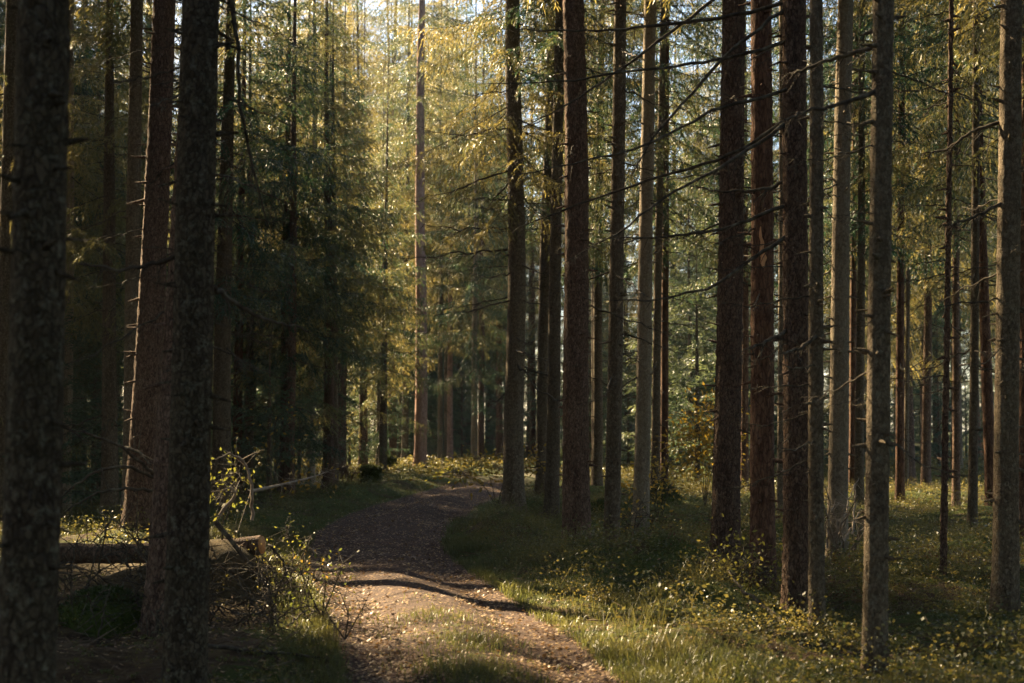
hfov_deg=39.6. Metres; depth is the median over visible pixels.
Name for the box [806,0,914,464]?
spruce tree
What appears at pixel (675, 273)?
young spruce
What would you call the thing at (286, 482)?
fallen sapling
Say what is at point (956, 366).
spruce tree
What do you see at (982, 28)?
spruce tree
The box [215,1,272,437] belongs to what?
spruce tree
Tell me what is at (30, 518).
spruce tree
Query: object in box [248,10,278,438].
spruce tree
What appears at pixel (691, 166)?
spruce tree
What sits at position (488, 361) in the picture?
spruce tree
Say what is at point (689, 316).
young spruce
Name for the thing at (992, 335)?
spruce tree
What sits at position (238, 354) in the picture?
spruce tree
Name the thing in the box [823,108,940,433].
spruce tree
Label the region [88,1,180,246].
spruce tree
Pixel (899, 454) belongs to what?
spruce tree
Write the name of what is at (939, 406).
young spruce
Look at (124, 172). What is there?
spruce tree
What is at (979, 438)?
spruce tree
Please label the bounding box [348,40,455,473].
spruce tree
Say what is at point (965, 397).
young spruce
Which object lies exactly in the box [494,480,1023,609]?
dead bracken
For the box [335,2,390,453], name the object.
spruce tree
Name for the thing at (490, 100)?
spruce tree
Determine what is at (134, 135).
spruce tree
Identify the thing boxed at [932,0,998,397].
spruce tree
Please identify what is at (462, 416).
young spruce
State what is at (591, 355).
spruce tree
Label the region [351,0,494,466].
pine tree
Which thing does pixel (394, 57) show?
spruce tree
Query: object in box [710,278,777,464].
young spruce
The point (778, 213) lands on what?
spruce tree
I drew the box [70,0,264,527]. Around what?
spruce tree
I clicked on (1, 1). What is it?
spruce tree
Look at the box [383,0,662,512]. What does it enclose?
spruce tree
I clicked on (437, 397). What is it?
young spruce
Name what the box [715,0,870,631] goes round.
spruce tree
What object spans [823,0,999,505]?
spruce tree
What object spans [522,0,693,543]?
spruce tree
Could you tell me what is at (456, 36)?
spruce tree
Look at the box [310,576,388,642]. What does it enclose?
leafy shoot
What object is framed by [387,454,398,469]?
tree stump
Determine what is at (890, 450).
young spruce
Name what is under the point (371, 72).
spruce tree
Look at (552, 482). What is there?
spruce tree
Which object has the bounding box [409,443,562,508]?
shrub
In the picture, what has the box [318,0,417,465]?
spruce tree
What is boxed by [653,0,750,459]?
spruce tree
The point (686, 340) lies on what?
young spruce
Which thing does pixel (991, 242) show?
spruce tree
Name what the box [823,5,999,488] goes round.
spruce tree
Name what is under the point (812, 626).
bilberry undergrowth
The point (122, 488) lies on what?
bent branch
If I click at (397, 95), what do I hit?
spruce tree
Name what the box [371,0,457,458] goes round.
spruce tree
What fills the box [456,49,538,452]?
spruce tree
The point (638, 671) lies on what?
short grass
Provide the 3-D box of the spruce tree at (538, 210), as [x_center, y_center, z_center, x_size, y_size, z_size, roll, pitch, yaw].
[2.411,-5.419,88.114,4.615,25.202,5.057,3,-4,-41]
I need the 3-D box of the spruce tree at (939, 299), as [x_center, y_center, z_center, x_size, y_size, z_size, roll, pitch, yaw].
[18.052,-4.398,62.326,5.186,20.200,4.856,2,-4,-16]
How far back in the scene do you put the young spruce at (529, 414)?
57.83 m
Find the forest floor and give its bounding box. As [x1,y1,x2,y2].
[0,432,1023,682]
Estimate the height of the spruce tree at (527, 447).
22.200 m
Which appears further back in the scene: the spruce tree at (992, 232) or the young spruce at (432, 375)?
the young spruce at (432, 375)
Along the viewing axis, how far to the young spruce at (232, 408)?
33.08 m
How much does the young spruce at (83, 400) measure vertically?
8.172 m
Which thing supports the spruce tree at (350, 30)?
on the forest floor
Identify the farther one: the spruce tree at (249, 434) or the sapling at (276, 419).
the spruce tree at (249, 434)
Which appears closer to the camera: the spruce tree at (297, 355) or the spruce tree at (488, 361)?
the spruce tree at (297, 355)
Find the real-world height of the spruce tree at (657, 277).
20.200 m
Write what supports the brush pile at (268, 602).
on the forest floor
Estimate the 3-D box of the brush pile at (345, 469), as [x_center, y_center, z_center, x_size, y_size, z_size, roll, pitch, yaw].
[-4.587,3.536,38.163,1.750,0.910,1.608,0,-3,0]
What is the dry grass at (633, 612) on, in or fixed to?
on the forest floor
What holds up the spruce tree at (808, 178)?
on the forest floor
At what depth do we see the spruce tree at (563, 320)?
92.87 m
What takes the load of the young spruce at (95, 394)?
on the forest floor
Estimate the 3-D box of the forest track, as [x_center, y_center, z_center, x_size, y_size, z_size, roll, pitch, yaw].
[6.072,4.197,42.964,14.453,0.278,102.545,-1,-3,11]
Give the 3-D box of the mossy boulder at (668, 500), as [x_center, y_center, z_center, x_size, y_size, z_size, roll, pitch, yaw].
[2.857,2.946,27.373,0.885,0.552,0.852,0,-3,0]
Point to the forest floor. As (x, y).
(96, 666)
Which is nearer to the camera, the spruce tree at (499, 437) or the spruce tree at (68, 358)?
the spruce tree at (68, 358)
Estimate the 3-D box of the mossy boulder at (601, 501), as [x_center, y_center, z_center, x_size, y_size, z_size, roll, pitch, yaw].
[1.603,2.933,24.870,0.604,0.420,0.614,0,-3,0]
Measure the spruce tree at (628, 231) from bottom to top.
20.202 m
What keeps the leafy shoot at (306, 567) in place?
on the forest floor
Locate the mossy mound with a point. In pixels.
(118, 598)
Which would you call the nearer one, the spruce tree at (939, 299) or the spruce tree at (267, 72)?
the spruce tree at (939, 299)
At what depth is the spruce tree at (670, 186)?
31.04 m
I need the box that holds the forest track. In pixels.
[306,462,625,682]
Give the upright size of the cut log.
0.305 m
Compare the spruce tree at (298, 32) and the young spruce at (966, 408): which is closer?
the spruce tree at (298, 32)
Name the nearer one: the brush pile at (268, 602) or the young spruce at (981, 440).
the brush pile at (268, 602)
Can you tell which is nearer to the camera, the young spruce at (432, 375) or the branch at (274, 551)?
the branch at (274, 551)
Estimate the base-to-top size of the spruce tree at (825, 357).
13.900 m
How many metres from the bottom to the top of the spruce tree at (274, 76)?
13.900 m
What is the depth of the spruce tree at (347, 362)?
69.77 m
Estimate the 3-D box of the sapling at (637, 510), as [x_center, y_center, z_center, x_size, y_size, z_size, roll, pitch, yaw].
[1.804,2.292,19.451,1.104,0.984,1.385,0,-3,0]
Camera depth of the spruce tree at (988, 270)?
53.15 m
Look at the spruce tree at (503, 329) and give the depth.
85.51 m
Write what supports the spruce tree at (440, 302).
on the forest floor
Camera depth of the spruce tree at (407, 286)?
46.28 m
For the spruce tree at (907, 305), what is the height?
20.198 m
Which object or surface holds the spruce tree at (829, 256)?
on the forest floor
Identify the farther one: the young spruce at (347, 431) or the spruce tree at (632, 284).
the spruce tree at (632, 284)
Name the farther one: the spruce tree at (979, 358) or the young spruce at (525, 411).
the spruce tree at (979, 358)
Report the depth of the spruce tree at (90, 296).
36.32 m
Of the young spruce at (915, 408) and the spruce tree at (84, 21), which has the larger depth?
the young spruce at (915, 408)
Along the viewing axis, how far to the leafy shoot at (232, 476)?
13.06 m
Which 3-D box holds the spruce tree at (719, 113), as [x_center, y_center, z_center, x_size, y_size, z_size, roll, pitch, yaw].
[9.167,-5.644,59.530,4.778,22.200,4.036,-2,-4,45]
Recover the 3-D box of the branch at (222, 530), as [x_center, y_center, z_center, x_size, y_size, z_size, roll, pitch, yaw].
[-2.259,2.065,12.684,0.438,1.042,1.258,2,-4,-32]
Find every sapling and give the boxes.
[236,401,307,500]
[247,447,342,497]
[425,448,500,484]
[602,473,678,543]
[621,447,708,516]
[651,378,749,504]
[685,513,782,592]
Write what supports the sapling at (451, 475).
on the forest floor
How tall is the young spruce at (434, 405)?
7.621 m
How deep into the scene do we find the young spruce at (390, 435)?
53.84 m
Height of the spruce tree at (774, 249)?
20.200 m
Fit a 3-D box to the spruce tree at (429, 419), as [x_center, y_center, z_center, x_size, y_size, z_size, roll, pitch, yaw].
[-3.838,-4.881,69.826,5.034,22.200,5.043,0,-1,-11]
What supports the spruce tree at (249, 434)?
on the forest floor
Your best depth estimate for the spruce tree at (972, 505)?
21.55 m
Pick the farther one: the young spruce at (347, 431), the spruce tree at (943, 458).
the young spruce at (347, 431)
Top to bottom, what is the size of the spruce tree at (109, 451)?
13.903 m
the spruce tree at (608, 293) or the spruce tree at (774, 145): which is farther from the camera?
the spruce tree at (608, 293)
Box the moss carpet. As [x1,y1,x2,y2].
[0,476,1023,682]
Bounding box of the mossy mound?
[58,583,142,638]
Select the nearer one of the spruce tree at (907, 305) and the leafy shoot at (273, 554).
the leafy shoot at (273, 554)
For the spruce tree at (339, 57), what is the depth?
79.70 m
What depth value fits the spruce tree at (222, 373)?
24.09 m
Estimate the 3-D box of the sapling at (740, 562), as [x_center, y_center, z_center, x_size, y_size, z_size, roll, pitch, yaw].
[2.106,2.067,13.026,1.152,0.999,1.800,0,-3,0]
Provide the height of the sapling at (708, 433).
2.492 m
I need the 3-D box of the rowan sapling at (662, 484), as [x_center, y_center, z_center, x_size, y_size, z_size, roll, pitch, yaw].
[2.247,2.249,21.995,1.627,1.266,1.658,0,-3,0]
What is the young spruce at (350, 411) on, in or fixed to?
on the forest floor
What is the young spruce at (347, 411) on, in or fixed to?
on the forest floor
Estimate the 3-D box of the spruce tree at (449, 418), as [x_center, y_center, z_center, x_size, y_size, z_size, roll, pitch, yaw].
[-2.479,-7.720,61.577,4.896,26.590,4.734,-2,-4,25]
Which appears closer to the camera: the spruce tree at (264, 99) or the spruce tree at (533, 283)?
the spruce tree at (533, 283)
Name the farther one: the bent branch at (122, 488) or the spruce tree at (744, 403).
the spruce tree at (744, 403)
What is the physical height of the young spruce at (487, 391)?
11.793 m
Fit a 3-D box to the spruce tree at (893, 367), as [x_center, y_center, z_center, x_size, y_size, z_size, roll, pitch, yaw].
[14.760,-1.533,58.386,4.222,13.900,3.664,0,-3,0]
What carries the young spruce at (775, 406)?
on the forest floor
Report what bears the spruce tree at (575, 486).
on the forest floor
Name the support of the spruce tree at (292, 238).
on the forest floor
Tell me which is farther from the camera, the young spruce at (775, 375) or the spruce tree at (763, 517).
the young spruce at (775, 375)
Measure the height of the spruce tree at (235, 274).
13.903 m
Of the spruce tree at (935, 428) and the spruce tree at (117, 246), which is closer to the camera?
the spruce tree at (117, 246)
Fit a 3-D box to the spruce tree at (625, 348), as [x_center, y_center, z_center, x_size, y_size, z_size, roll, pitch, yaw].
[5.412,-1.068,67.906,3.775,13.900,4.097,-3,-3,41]
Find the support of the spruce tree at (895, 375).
on the forest floor
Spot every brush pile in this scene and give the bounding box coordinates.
[0,493,346,643]
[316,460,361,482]
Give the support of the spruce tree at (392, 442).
on the forest floor
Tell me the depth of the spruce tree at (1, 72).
29.61 m
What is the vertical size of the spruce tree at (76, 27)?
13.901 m
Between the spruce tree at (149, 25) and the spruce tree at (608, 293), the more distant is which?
the spruce tree at (608, 293)
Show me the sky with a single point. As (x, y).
(480, 7)
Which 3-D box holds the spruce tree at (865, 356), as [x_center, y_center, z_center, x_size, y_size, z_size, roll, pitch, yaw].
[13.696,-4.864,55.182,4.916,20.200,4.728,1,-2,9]
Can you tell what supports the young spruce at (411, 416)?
on the forest floor
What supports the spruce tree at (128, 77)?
on the forest floor
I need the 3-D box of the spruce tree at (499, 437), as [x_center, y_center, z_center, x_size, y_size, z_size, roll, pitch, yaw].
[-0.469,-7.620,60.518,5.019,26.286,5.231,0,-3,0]
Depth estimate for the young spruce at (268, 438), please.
28.88 m
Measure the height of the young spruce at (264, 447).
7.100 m
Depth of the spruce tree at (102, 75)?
33.90 m
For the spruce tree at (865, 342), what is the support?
on the forest floor
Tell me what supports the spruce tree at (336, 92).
on the forest floor
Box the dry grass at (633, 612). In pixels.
[256,496,907,682]
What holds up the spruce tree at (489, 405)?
on the forest floor
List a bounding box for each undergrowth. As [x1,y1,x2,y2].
[0,463,1023,682]
[87,447,983,482]
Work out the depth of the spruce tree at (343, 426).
41.96 m
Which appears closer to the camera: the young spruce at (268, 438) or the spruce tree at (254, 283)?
the young spruce at (268, 438)
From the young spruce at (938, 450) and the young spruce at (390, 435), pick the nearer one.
the young spruce at (938, 450)
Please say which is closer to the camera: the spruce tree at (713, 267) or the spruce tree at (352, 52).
the spruce tree at (713, 267)
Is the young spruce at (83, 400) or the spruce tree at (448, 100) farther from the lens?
the spruce tree at (448, 100)
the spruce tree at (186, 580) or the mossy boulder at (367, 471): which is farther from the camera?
the mossy boulder at (367, 471)
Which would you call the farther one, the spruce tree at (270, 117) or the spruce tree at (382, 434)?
the spruce tree at (270, 117)
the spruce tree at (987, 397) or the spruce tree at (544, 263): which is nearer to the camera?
the spruce tree at (987, 397)
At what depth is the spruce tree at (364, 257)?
36.01 m
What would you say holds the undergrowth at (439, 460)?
on the forest floor
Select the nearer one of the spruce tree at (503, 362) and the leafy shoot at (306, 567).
the leafy shoot at (306, 567)
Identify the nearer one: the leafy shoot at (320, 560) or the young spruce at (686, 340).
the leafy shoot at (320, 560)
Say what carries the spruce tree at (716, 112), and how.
on the forest floor
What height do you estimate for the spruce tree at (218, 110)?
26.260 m
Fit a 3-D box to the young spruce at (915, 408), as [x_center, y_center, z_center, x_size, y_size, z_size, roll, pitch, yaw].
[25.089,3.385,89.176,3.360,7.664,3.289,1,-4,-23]
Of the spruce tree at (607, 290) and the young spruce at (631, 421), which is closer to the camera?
the young spruce at (631, 421)
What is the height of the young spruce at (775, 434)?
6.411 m
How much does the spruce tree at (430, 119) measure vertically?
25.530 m
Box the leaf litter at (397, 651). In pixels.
[57,480,1013,682]
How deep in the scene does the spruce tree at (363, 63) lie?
88.66 m
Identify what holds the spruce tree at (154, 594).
on the forest floor
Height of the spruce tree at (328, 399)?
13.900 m
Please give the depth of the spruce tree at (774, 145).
55.09 m
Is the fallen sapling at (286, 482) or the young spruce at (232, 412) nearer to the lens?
the fallen sapling at (286, 482)
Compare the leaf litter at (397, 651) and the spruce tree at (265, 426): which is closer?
the leaf litter at (397, 651)
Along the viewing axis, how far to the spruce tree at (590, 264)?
79.55 m
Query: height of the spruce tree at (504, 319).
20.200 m
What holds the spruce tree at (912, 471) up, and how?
on the forest floor
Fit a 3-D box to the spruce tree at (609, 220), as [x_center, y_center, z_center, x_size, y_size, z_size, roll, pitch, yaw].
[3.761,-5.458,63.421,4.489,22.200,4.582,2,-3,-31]
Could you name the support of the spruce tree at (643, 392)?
on the forest floor
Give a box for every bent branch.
[61,465,153,518]
[63,416,153,484]
[212,450,262,536]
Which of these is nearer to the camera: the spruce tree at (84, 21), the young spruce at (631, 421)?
the spruce tree at (84, 21)
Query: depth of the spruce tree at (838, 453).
16.99 m
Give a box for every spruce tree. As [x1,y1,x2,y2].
[0,0,92,270]
[0,0,108,682]
[0,0,141,437]
[0,0,165,426]
[0,0,174,309]
[0,0,175,515]
[0,8,4,178]
[1,0,224,513]
[64,36,296,637]
[68,0,262,515]
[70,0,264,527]
[71,0,309,682]
[72,0,144,496]
[74,0,170,482]
[74,0,172,490]
[74,4,124,459]
[75,0,172,247]
[75,5,123,468]
[87,129,172,442]
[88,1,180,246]
[95,0,221,278]
[114,0,332,510]
[164,0,326,494]
[170,0,334,493]
[211,2,237,444]
[211,154,263,438]
[213,0,373,493]
[213,23,298,473]
[214,0,359,484]
[214,0,375,496]
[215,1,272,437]
[216,0,301,452]
[217,0,409,485]
[231,94,319,471]
[244,0,413,488]
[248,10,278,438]
[258,0,300,388]
[258,0,386,160]
[259,0,414,484]
[260,0,348,459]
[265,1,402,480]
[284,9,336,128]
[296,0,403,476]
[298,0,380,372]
[299,0,377,320]
[301,0,379,244]
[315,75,353,452]
[317,0,400,446]
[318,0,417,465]
[319,0,414,458]
[321,82,438,464]
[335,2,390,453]
[340,0,444,424]
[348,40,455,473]
[348,41,430,442]
[351,2,381,369]
[352,1,438,457]
[363,0,413,400]
[367,0,436,410]
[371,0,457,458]
[371,0,468,335]
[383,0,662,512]
[388,19,478,453]
[389,0,486,447]
[395,0,488,459]
[395,1,473,397]
[399,0,494,446]
[402,3,502,460]
[411,65,494,359]
[425,0,507,451]
[425,0,538,461]
[426,0,493,160]
[431,0,657,494]
[435,70,472,444]
[447,0,540,459]
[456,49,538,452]
[462,0,680,518]
[465,99,537,451]
[466,147,537,410]
[468,162,527,411]
[471,12,564,459]
[477,168,535,379]
[478,37,539,339]
[485,0,841,618]
[485,98,506,444]
[487,4,564,453]
[503,1,716,485]
[521,0,809,561]
[521,2,675,478]
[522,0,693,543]
[525,58,625,346]
[525,110,564,296]
[527,0,778,484]
[531,0,675,541]
[536,238,604,367]
[562,5,638,410]
[562,71,609,408]
[585,0,778,482]
[587,0,712,534]
[589,147,635,361]
[589,149,635,421]
[602,9,710,347]
[602,204,637,455]
[608,219,637,366]
[652,57,749,456]
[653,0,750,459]
[655,0,832,488]
[677,121,777,420]
[678,6,750,319]
[692,7,776,271]
[696,0,856,594]
[709,47,808,396]
[714,0,864,520]
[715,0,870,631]
[744,1,965,490]
[745,0,992,505]
[747,6,828,418]
[747,9,831,368]
[748,1,836,400]
[772,0,928,559]
[772,0,993,675]
[774,55,922,435]
[776,16,832,455]
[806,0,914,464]
[806,0,997,502]
[806,0,998,489]
[808,58,917,452]
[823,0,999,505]
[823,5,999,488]
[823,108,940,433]
[824,7,995,481]
[825,193,917,418]
[850,0,1000,507]
[854,0,999,531]
[869,14,996,466]
[890,0,997,574]
[890,283,916,431]
[891,120,993,463]
[892,0,997,474]
[892,0,1023,540]
[892,22,997,430]
[893,98,967,419]
[893,144,917,429]
[911,0,1023,611]
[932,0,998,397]
[938,222,995,459]
[942,69,998,463]
[950,70,996,445]
[960,89,994,423]
[960,134,997,335]
[961,292,994,387]
[979,64,998,337]
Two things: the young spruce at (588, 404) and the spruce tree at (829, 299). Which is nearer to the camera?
the spruce tree at (829, 299)
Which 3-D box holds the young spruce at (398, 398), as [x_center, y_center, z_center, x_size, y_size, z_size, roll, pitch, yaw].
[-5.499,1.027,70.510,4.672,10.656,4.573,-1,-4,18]
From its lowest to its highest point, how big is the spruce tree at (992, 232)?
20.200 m
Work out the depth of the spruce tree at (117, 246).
32.05 m
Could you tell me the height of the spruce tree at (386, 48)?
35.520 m
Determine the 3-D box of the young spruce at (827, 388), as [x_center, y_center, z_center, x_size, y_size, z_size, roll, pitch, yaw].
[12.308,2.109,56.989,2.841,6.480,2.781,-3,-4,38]
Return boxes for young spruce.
[72,182,123,487]
[72,189,124,504]
[72,246,120,502]
[210,230,302,487]
[211,103,329,499]
[211,330,259,474]
[211,404,239,472]
[254,341,351,487]
[256,325,373,471]
[315,365,375,464]
[317,402,358,451]
[347,355,410,463]
[352,294,437,455]
[369,315,437,458]
[369,361,437,456]
[398,316,470,455]
[408,315,477,452]
[408,320,470,455]
[427,304,504,452]
[428,344,494,457]
[484,368,526,455]
[484,379,536,449]
[488,319,562,461]
[536,268,634,468]
[560,325,622,452]
[603,269,651,469]
[603,312,651,451]
[621,198,715,467]
[622,159,750,476]
[622,307,699,461]
[624,131,750,481]
[636,192,776,472]
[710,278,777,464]
[748,355,777,450]
[774,362,828,471]
[823,264,919,471]
[823,343,829,461]
[889,355,937,464]
[891,362,931,444]
[892,291,983,467]
[913,329,968,449]
[939,337,982,460]
[962,375,980,436]
[963,357,994,470]
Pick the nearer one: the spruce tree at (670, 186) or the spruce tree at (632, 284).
the spruce tree at (670, 186)
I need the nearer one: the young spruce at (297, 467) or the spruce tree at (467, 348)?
the young spruce at (297, 467)
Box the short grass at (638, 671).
[0,461,990,682]
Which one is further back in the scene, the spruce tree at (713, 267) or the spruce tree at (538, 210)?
the spruce tree at (538, 210)
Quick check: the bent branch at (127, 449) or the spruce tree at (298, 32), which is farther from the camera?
the spruce tree at (298, 32)
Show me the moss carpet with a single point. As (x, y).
(828, 663)
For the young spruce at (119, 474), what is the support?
on the forest floor
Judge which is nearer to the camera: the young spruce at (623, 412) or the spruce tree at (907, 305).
the spruce tree at (907, 305)
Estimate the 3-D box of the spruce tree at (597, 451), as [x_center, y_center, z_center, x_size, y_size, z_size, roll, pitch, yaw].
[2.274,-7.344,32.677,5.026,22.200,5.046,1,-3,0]
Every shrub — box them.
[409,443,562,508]
[824,478,864,556]
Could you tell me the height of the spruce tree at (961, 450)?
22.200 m
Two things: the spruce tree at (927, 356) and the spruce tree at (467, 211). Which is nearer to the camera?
the spruce tree at (927, 356)
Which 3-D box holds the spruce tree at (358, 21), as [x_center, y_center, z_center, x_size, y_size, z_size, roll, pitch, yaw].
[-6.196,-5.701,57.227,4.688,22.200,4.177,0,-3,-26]
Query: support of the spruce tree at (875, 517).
on the forest floor
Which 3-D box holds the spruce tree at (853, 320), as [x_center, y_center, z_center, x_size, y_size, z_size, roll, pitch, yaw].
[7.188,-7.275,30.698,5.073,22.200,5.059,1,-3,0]
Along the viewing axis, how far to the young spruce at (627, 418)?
45.87 m
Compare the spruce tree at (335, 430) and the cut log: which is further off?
the spruce tree at (335, 430)
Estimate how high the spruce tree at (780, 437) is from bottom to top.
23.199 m
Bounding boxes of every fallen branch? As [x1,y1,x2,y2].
[208,626,331,660]
[727,570,784,623]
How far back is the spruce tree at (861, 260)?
27.03 m
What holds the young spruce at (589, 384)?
on the forest floor
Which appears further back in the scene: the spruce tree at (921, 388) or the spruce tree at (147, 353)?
the spruce tree at (921, 388)
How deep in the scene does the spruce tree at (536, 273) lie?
60.21 m
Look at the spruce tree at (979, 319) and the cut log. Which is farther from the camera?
the spruce tree at (979, 319)
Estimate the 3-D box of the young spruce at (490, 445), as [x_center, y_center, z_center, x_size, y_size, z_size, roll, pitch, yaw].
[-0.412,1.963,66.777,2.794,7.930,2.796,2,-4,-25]
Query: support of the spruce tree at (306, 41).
on the forest floor
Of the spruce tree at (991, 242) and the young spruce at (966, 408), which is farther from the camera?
the young spruce at (966, 408)
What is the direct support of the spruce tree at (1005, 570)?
on the forest floor
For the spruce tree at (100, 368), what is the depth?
29.09 m
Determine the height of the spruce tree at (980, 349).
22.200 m
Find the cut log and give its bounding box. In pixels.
[59,535,265,563]
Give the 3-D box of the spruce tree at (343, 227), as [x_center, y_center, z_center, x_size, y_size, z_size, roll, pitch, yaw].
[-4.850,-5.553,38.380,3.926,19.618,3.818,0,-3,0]
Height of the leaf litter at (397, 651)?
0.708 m
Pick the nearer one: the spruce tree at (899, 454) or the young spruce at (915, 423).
the spruce tree at (899, 454)
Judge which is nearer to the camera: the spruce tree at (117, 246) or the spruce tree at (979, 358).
the spruce tree at (117, 246)
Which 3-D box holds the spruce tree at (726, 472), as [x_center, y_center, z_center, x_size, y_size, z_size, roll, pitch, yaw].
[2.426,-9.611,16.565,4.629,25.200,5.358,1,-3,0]
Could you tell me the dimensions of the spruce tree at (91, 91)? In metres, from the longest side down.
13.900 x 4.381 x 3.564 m
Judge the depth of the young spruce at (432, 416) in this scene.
61.94 m
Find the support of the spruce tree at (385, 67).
on the forest floor
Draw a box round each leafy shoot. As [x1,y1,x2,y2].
[210,437,263,539]
[260,513,319,575]
[265,538,336,589]
[274,540,359,616]
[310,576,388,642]
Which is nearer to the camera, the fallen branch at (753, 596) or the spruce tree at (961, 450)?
the fallen branch at (753, 596)
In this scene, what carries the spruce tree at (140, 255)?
on the forest floor
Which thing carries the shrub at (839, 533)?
on the forest floor
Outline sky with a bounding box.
[3,0,998,431]
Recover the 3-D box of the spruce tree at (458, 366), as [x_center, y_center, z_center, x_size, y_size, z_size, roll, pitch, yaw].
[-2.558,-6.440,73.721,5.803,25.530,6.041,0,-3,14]
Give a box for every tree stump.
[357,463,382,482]
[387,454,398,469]
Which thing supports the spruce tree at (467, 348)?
on the forest floor
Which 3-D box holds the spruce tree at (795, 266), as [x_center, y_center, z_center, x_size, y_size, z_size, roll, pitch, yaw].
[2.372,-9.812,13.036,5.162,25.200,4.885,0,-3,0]
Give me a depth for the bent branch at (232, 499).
12.43 m
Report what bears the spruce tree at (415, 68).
on the forest floor
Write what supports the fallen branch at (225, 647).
on the forest floor

